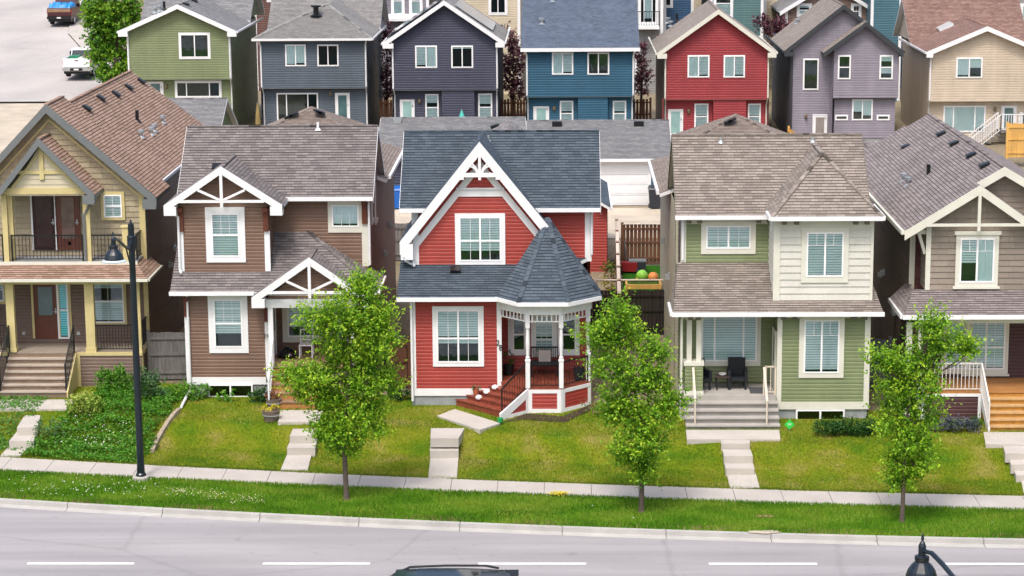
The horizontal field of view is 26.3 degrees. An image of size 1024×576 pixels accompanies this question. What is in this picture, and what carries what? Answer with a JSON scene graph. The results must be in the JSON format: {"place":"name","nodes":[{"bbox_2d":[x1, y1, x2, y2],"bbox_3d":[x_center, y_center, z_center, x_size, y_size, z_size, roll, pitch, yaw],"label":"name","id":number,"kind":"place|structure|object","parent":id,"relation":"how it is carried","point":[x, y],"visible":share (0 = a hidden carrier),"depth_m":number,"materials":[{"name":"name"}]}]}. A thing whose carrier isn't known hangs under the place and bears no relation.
{"place":"outdoors","nodes":[
{"label":"outdoors","id":0,"kind":"place"},
{"bbox_2d":[0,103,43,152],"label":"gravel lot","id":1,"kind":"structure","parent":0,"point":[15,118],"depth_m":140.33,"materials":[{"name":"beige gravel"}]},
{"bbox_2d":[0,399,72,457],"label":"path","id":2,"kind":"structure","parent":0,"point":[23,435],"depth_m":73.52,"materials":[{"name":"concrete"}]},
{"bbox_2d":[0,0,101,99],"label":"side street","id":3,"kind":"structure","parent":0,"point":[36,46],"depth_m":169.10,"materials":[{"name":"grey asphalt"}]},
{"bbox_2d":[47,0,84,23],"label":"pickup truck","id":4,"kind":"object","parent":3,"relation":"on","point":[71,16],"visible":0.69,"depth_m":181.62,"materials":[{"name":"red paint"}]},
{"bbox_2d":[62,47,107,76],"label":"pickup truck","id":5,"kind":"object","parent":3,"relation":"on","point":[73,66],"visible":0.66,"depth_m":157.53,"materials":[{"name":"white paint"}]},
{"bbox_2d":[278,410,321,470],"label":"path","id":6,"kind":"structure","parent":0,"point":[301,446],"depth_m":71.77,"materials":[{"name":"concrete"}]},
{"bbox_2d":[428,409,499,478],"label":"path","id":7,"kind":"structure","parent":0,"point":[445,443],"depth_m":71.02,"materials":[{"name":"concrete"}]},
{"bbox_2d":[0,507,1023,575],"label":"road","id":8,"kind":"structure","parent":0,"point":[156,546],"depth_m":62.08,"materials":[{"name":"grey asphalt"}]},
{"bbox_2d":[390,564,518,575],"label":"suv","id":9,"kind":"object","parent":8,"relation":"on","point":[422,570],"visible":1,"depth_m":55.12,"materials":[{"name":"black paint"}]},
{"bbox_2d":[0,498,1023,547],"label":"kerb","id":10,"kind":"structure","parent":8,"relation":"on","point":[929,541],"depth_m":64.02,"materials":[{"name":"concrete"}]},
{"bbox_2d":[27,562,1023,564],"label":"road markings","id":11,"kind":"object","parent":8,"relation":"on","point":[585,563],"visible":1,"depth_m":60.99,"materials":[{"name":"paint"}]},
{"bbox_2d":[0,382,1023,495],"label":"lawn","id":12,"kind":"structure","parent":0,"point":[473,451],"depth_m":70.92,"materials":[{"name":"green plant"}]},
{"bbox_2d":[0,393,48,450],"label":"yard cover","id":13,"kind":"object","parent":12,"relation":"on","point":[15,402],"visible":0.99,"depth_m":75.06,"materials":[{"name":"green plant"}]},
{"bbox_2d":[64,388,105,419],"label":"shrub","id":14,"kind":"object","parent":12,"relation":"on","point":[89,400],"visible":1,"depth_m":74.28,"materials":[{"name":"green plant"}]},
{"bbox_2d":[19,371,186,462],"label":"ground cover","id":15,"kind":"object","parent":12,"relation":"on","point":[122,437],"visible":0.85,"depth_m":73.40,"materials":[{"name":"green plant"}]},
{"bbox_2d":[94,362,132,399],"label":"shrub","id":16,"kind":"object","parent":12,"relation":"on","point":[108,377],"visible":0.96,"depth_m":76.31,"materials":[{"name":"green plant"}]},
{"bbox_2d":[130,366,170,400],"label":"shrub","id":17,"kind":"object","parent":12,"relation":"on","point":[152,384],"visible":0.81,"depth_m":75.59,"materials":[{"name":"green plant"}]},
{"bbox_2d":[504,404,591,421],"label":"mulch bed","id":18,"kind":"object","parent":12,"relation":"on","point":[566,418],"visible":0.88,"depth_m":73.44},
{"bbox_2d":[809,414,876,436],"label":"shrub","id":19,"kind":"object","parent":12,"relation":"on","point":[834,426],"visible":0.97,"depth_m":70.83,"materials":[{"name":"green plant"}]},
{"bbox_2d":[925,414,981,433],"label":"shrub","id":20,"kind":"object","parent":12,"relation":"on","point":[959,422],"visible":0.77,"depth_m":71.18,"materials":[{"name":"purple plant"}]},
{"bbox_2d":[0,457,1023,509],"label":"pavement","id":21,"kind":"structure","parent":0,"point":[751,495],"depth_m":67.91,"materials":[{"name":"concrete"}]},
{"bbox_2d":[0,0,1023,534],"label":"ground","id":22,"kind":"structure","parent":0,"point":[402,320],"depth_m":94.49,"materials":[{"name":"green plant"}]},
{"bbox_2d":[0,70,203,397],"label":"house","id":23,"kind":"structure","parent":22,"relation":"on","point":[84,175],"depth_m":78.48,"materials":[{"name":"yellow wood"}]},
{"bbox_2d":[30,196,57,249],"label":"door","id":24,"kind":"structure","parent":23,"relation":"in","point":[43,216],"depth_m":78.53,"materials":[{"name":"brown wood"}]},
{"bbox_2d":[30,284,60,338],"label":"door","id":25,"kind":"structure","parent":23,"relation":"in","point":[43,296],"depth_m":79.17,"materials":[{"name":"red wood"}]},
{"bbox_2d":[56,284,69,338],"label":"window","id":26,"kind":"structure","parent":23,"relation":"in","point":[63,288],"depth_m":79.17,"materials":[{"name":"glass"}]},
{"bbox_2d":[55,196,81,249],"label":"balcony door","id":27,"kind":"structure","parent":23,"relation":"in","point":[67,208],"depth_m":78.51,"materials":[{"name":"brown wood"}]},
{"bbox_2d":[94,284,127,323],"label":"window","id":28,"kind":"structure","parent":23,"relation":"in","point":[110,299],"depth_m":79.09,"materials":[{"name":"glass"}]},
{"bbox_2d":[100,192,124,219],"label":"window","id":29,"kind":"structure","parent":23,"relation":"in","point":[112,203],"depth_m":78.38,"materials":[{"name":"glass"}]},
{"bbox_2d":[76,0,143,82],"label":"broad tree","id":30,"kind":"object","parent":22,"relation":"on","point":[101,17],"visible":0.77,"depth_m":149.71,"materials":[{"name":"green plant"}]},
{"bbox_2d":[146,330,186,380],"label":"fence","id":31,"kind":"object","parent":22,"relation":"on","point":[168,363],"visible":0.7,"depth_m":78.50,"materials":[{"name":"grey wood"}]},
{"bbox_2d":[117,0,264,124],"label":"house","id":32,"kind":"structure","parent":22,"relation":"on","point":[191,48],"depth_m":129.93,"materials":[{"name":"green wood"}]},
{"bbox_2d":[178,33,210,58],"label":"window","id":33,"kind":"structure","parent":32,"relation":"in","point":[191,45],"depth_m":129.60,"materials":[{"name":"white plastic"}]},
{"bbox_2d":[175,80,221,97],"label":"window","id":34,"kind":"structure","parent":32,"relation":"in","point":[186,88],"depth_m":130.59,"materials":[{"name":"white plastic"}]},
{"bbox_2d":[168,98,237,124],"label":"garage","id":35,"kind":"structure","parent":22,"relation":"on","point":[211,111],"depth_m":121.04,"materials":[{"name":"grey"}]},
{"bbox_2d":[255,0,270,90],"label":"house","id":36,"kind":"structure","parent":22,"relation":"on","point":[261,25],"depth_m":151.75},
{"bbox_2d":[163,122,402,408],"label":"house","id":37,"kind":"structure","parent":22,"relation":"on","point":[274,222],"depth_m":76.38,"materials":[{"name":"brown wood"}]},
{"bbox_2d":[205,207,245,261],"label":"window","id":38,"kind":"structure","parent":37,"relation":"in","point":[224,226],"depth_m":75.71,"materials":[{"name":"glass"}]},
{"bbox_2d":[208,296,248,352],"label":"window","id":39,"kind":"structure","parent":37,"relation":"in","point":[227,315],"depth_m":75.97,"materials":[{"name":"glass"}]},
{"bbox_2d":[208,384,252,396],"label":"window","id":40,"kind":"structure","parent":37,"relation":"in","point":[241,389],"depth_m":76.39,"materials":[{"name":"glass"}]},
{"bbox_2d":[282,308,322,341],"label":"window","id":41,"kind":"structure","parent":37,"relation":"in","point":[290,334],"depth_m":77.87,"materials":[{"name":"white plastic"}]},
{"bbox_2d":[327,201,362,232],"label":"window","id":42,"kind":"structure","parent":37,"relation":"in","point":[343,216],"depth_m":77.09,"materials":[{"name":"glass"}]},
{"bbox_2d":[267,106,367,124],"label":"garage","id":43,"kind":"structure","parent":22,"relation":"on","point":[311,114],"depth_m":115.20,"materials":[{"name":"beige"}]},
{"bbox_2d":[251,0,388,124],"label":"house","id":44,"kind":"structure","parent":22,"relation":"on","point":[325,55],"depth_m":129.89,"materials":[{"name":"grey wood"}]},
{"bbox_2d":[285,44,305,65],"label":"window","id":45,"kind":"structure","parent":44,"relation":"in","point":[295,54],"depth_m":129.06,"materials":[{"name":"white glass"}]},
{"bbox_2d":[276,93,317,119],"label":"window","id":46,"kind":"structure","parent":44,"relation":"in","point":[287,103],"depth_m":130.11,"materials":[{"name":"glass"}]},
{"bbox_2d":[317,44,338,65],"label":"window","id":47,"kind":"structure","parent":44,"relation":"in","point":[327,54],"depth_m":129.03,"materials":[{"name":"glass"}]},
{"bbox_2d":[380,21,392,116],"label":"plum tree","id":48,"kind":"object","parent":22,"relation":"on","point":[387,86],"visible":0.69,"depth_m":138.94,"materials":[{"name":"purple plant"}]},
{"bbox_2d":[388,335,410,388],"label":"fence","id":49,"kind":"object","parent":22,"relation":"on","point":[402,357],"visible":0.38,"depth_m":77.02,"materials":[{"name":"brown wood"}]},
{"bbox_2d":[382,0,435,92],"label":"house","id":50,"kind":"structure","parent":22,"relation":"on","point":[400,12],"depth_m":149.28,"materials":[{"name":"grey"}]},
{"bbox_2d":[381,0,510,116],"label":"house","id":51,"kind":"structure","parent":22,"relation":"on","point":[447,58],"depth_m":127.08,"materials":[{"name":"purple wood"}]},
{"bbox_2d":[415,45,436,67],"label":"window","id":52,"kind":"structure","parent":51,"relation":"in","point":[425,56],"depth_m":126.91,"materials":[{"name":"white glass"}]},
{"bbox_2d":[451,45,472,67],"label":"window","id":53,"kind":"structure","parent":51,"relation":"in","point":[461,56],"depth_m":126.88,"materials":[{"name":"glass"}]},
{"bbox_2d":[379,116,525,184],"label":"garage","id":54,"kind":"structure","parent":22,"relation":"on","point":[391,130],"depth_m":113.90,"materials":[{"name":"grey"}]},
{"bbox_2d":[464,0,522,93],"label":"house","id":55,"kind":"structure","parent":22,"relation":"on","point":[502,12],"depth_m":149.22,"materials":[{"name":"beige wood"}]},
{"bbox_2d":[396,120,601,419],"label":"house","id":56,"kind":"structure","parent":22,"relation":"on","point":[496,254],"depth_m":74.89,"materials":[{"name":"red wood"}]},
{"bbox_2d":[432,306,483,366],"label":"window","id":57,"kind":"structure","parent":56,"relation":"in","point":[458,331],"depth_m":74.55,"materials":[{"name":"white glass"}]},
{"bbox_2d":[455,213,504,264],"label":"window","id":58,"kind":"structure","parent":56,"relation":"in","point":[479,237],"depth_m":75.06,"materials":[{"name":"white plastic"}]},
{"bbox_2d":[508,315,529,354],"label":"window","id":59,"kind":"structure","parent":56,"relation":"in","point":[516,328],"depth_m":76.10,"materials":[{"name":"white plastic"}]},
{"bbox_2d":[531,315,556,356],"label":"window","id":60,"kind":"structure","parent":56,"relation":"in","point":[542,333],"depth_m":76.06,"materials":[{"name":"white plastic"}]},
{"bbox_2d":[531,346,557,376],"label":"bench","id":61,"kind":"object","parent":56,"relation":"on","point":[544,355],"visible":0.88,"depth_m":75.67,"materials":[{"name":"black metal"}]},
{"bbox_2d":[558,315,579,354],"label":"window","id":62,"kind":"structure","parent":56,"relation":"in","point":[568,343],"depth_m":76.08,"materials":[{"name":"white glass"}]},
{"bbox_2d":[0,469,1023,537],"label":"verge","id":63,"kind":"structure","parent":22,"relation":"on","point":[557,510],"depth_m":65.54,"materials":[{"name":"green plant"}]},
{"bbox_2d":[102,220,149,480],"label":"street lamp","id":64,"kind":"object","parent":63,"relation":"on","point":[113,254],"visible":1,"depth_m":68.07,"materials":[{"name":"metal"}]},
{"bbox_2d":[263,260,416,500],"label":"street tree","id":65,"kind":"object","parent":63,"relation":"on","point":[351,375],"visible":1,"depth_m":65.69,"materials":[{"name":"green plant"}]},
{"bbox_2d":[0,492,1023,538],"bbox_3d":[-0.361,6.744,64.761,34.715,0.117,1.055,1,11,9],"label":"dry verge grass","id":66,"kind":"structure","parent":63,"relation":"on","point":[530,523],"depth_m":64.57,"materials":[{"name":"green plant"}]},
{"bbox_2d":[564,285,700,512],"bbox_3d":[3.536,3.352,64.547,3.936,6.983,2.415,2,11,13],"label":"street tree","id":67,"kind":"object","parent":63,"relation":"on","point":[636,451],"visible":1,"depth_m":64.20,"materials":[{"name":"green plant"}]},
{"bbox_2d":[857,297,992,522],"bbox_3d":[11.927,3.592,63.608,3.949,6.762,2.185,0,11,1],"label":"street tree","id":68,"kind":"object","parent":63,"relation":"on","point":[905,383],"visible":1,"depth_m":63.26,"materials":[{"name":"green plant"}]},
{"bbox_2d":[503,21,525,107],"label":"plum tree","id":69,"kind":"object","parent":22,"relation":"on","point":[509,65],"visible":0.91,"depth_m":138.81,"materials":[{"name":"purple plant"}]},
{"bbox_2d":[520,0,639,120],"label":"house","id":70,"kind":"structure","parent":22,"relation":"on","point":[580,58],"depth_m":126.30,"materials":[{"name":"blue wood"}]},
{"bbox_2d":[552,52,572,74],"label":"window","id":71,"kind":"structure","parent":70,"relation":"in","point":[562,62],"depth_m":125.83,"materials":[{"name":"white glass"}]},
{"bbox_2d":[587,52,608,74],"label":"window","id":72,"kind":"structure","parent":70,"relation":"in","point":[597,62],"depth_m":125.78,"materials":[{"name":"white plastic"}]},
{"bbox_2d":[526,119,670,205],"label":"garage","id":73,"kind":"structure","parent":22,"relation":"on","point":[630,148],"depth_m":111.12,"materials":[{"name":"grey"}]},
{"bbox_2d":[600,164,647,204],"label":"garage door","id":74,"kind":"structure","parent":73,"relation":"in","point":[624,189],"depth_m":110.77,"materials":[{"name":"white metal"}]},
{"bbox_2d":[590,179,612,271],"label":"garage","id":75,"kind":"structure","parent":22,"relation":"on","point":[600,240],"depth_m":94.98,"materials":[{"name":"red wood"}]},
{"bbox_2d":[590,290,663,333],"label":"fence","id":76,"kind":"object","parent":22,"relation":"on","point":[653,313],"visible":0.42,"depth_m":84.03,"materials":[{"name":"brown wood"}]},
{"bbox_2d":[621,222,659,263],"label":"fence","id":77,"kind":"object","parent":22,"relation":"on","point":[651,241],"visible":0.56,"depth_m":96.30,"materials":[{"name":"brown wood"}]},
{"bbox_2d":[634,40,655,107],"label":"plum tree","id":78,"kind":"object","parent":22,"relation":"on","point":[641,65],"visible":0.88,"depth_m":138.58,"materials":[{"name":"purple plant"}]},
{"bbox_2d":[634,0,662,93],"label":"house","id":79,"kind":"structure","parent":22,"relation":"on","point":[650,18],"depth_m":149.14,"materials":[{"name":"grey"}]},
{"bbox_2d":[638,0,657,24],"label":"window","id":80,"kind":"structure","parent":79,"relation":"in","point":[643,5],"depth_m":148.99,"materials":[{"name":"white plastic"}]},
{"bbox_2d":[663,0,693,31],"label":"house","id":81,"kind":"structure","parent":22,"relation":"on","point":[682,9],"depth_m":151.91,"materials":[{"name":"blue wood"}]},
{"bbox_2d":[648,0,777,134],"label":"house","id":82,"kind":"structure","parent":22,"relation":"on","point":[712,61],"depth_m":125.86,"materials":[{"name":"red wood"}]},
{"bbox_2d":[687,55,709,77],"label":"window","id":83,"kind":"structure","parent":82,"relation":"in","point":[698,65],"depth_m":125.68,"materials":[{"name":"glass"}]},
{"bbox_2d":[723,55,744,77],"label":"window","id":84,"kind":"structure","parent":82,"relation":"in","point":[734,65],"depth_m":125.64,"materials":[{"name":"glass"}]},
{"bbox_2d":[671,113,785,135],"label":"garage","id":85,"kind":"structure","parent":22,"relation":"on","point":[734,123],"depth_m":113.34,"materials":[{"name":"beige"}]},
{"bbox_2d":[701,0,763,37],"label":"house","id":86,"kind":"structure","parent":22,"relation":"on","point":[742,12],"depth_m":148.84,"materials":[{"name":"teal"}]},
{"bbox_2d":[647,133,885,428],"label":"house","id":87,"kind":"structure","parent":22,"relation":"on","point":[766,253],"depth_m":72.83,"materials":[{"name":"green"}]},
{"bbox_2d":[701,222,755,253],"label":"window","id":88,"kind":"structure","parent":87,"relation":"in","point":[716,237],"depth_m":73.88,"materials":[{"name":"white plastic"}]},
{"bbox_2d":[701,317,760,365],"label":"window","id":89,"kind":"structure","parent":87,"relation":"in","point":[722,338],"depth_m":74.12,"materials":[{"name":"white glass"}]},
{"bbox_2d":[727,357,747,389],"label":"wicker chair","id":90,"kind":"object","parent":87,"relation":"on","point":[737,370],"visible":1,"depth_m":73.88,"materials":[{"name":"black wicker"}]},
{"bbox_2d":[796,409,844,418],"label":"window","id":91,"kind":"structure","parent":87,"relation":"in","point":[800,414],"depth_m":72.88,"materials":[{"name":"glass"}]},
{"bbox_2d":[798,317,844,377],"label":"window","id":92,"kind":"structure","parent":87,"relation":"in","point":[821,339],"depth_m":72.47,"materials":[{"name":"white plastic"}]},
{"bbox_2d":[801,227,848,282],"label":"window","id":93,"kind":"structure","parent":87,"relation":"in","point":[824,250],"depth_m":72.03,"materials":[{"name":"white plastic"}]},
{"bbox_2d":[752,10,791,46],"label":"plum tree","id":94,"kind":"object","parent":22,"relation":"on","point":[777,26],"visible":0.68,"depth_m":140.91,"materials":[{"name":"purple plant"}]},
{"bbox_2d":[771,0,867,26],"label":"house","id":95,"kind":"structure","parent":22,"relation":"on","point":[791,10],"depth_m":146.72,"materials":[{"name":"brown wood"}]},
{"bbox_2d":[765,0,904,141],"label":"house","id":96,"kind":"structure","parent":22,"relation":"on","point":[835,66],"depth_m":125.62,"materials":[{"name":"purple wood"}]},
{"bbox_2d":[803,58,818,89],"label":"window","id":97,"kind":"structure","parent":96,"relation":"in","point":[810,65],"depth_m":125.92,"materials":[{"name":"glass"}]},
{"bbox_2d":[852,99,872,120],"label":"window","id":98,"kind":"structure","parent":96,"relation":"in","point":[862,109],"depth_m":125.52,"materials":[{"name":"glass"}]},
{"bbox_2d":[861,0,900,100],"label":"house","id":99,"kind":"structure","parent":22,"relation":"on","point":[881,16],"depth_m":144.81,"materials":[{"name":"teal wood"}]},
{"bbox_2d":[905,534,954,575],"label":"street lamp","id":100,"kind":"object","parent":22,"relation":"on","point":[921,565],"visible":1,"depth_m":38.39,"materials":[{"name":"metal"}]},
{"bbox_2d":[863,113,1023,431],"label":"house","id":101,"kind":"structure","parent":22,"relation":"on","point":[947,200],"depth_m":73.13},
{"bbox_2d":[940,323,972,373],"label":"window","id":102,"kind":"structure","parent":101,"relation":"in","point":[957,366],"depth_m":74.42,"materials":[{"name":"white plastic"}]},
{"bbox_2d":[952,231,1001,288],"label":"window","id":103,"kind":"structure","parent":101,"relation":"in","point":[977,252],"depth_m":72.65,"materials":[{"name":"white plastic"}]},
{"bbox_2d":[962,323,1008,375],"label":"window","id":104,"kind":"structure","parent":101,"relation":"in","point":[995,363],"depth_m":74.33,"materials":[{"name":"white plastic"}]},
{"bbox_2d":[893,0,1023,143],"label":"house","id":105,"kind":"structure","parent":22,"relation":"on","point":[963,66],"depth_m":126.35,"materials":[{"name":"beige wood"}]},
{"bbox_2d":[943,106,985,131],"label":"window","id":106,"kind":"structure","parent":105,"relation":"in","point":[962,118],"depth_m":126.41,"materials":[{"name":"glass"}]},
{"bbox_2d":[956,57,982,77],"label":"window","id":107,"kind":"structure","parent":105,"relation":"in","point":[966,67],"depth_m":125.37,"materials":[{"name":"glass"}]},
{"bbox_2d":[1005,122,1023,158],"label":"fence","id":108,"kind":"object","parent":22,"relation":"on","point":[1016,140],"visible":0.95,"depth_m":119.13,"materials":[{"name":"brown wood"}]},
{"bbox_2d":[394,208,660,237],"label":"back lane","id":109,"kind":"structure","parent":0,"point":[638,215],"depth_m":107.77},
{"bbox_2d":[686,430,779,488],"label":"path","id":110,"kind":"structure","parent":0,"point":[737,454],"depth_m":70.07,"materials":[{"name":"concrete"}]},
{"bbox_2d":[983,432,1023,492],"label":"path","id":111,"kind":"structure","parent":0,"point":[1012,444],"depth_m":69.61,"materials":[{"name":"concrete"}]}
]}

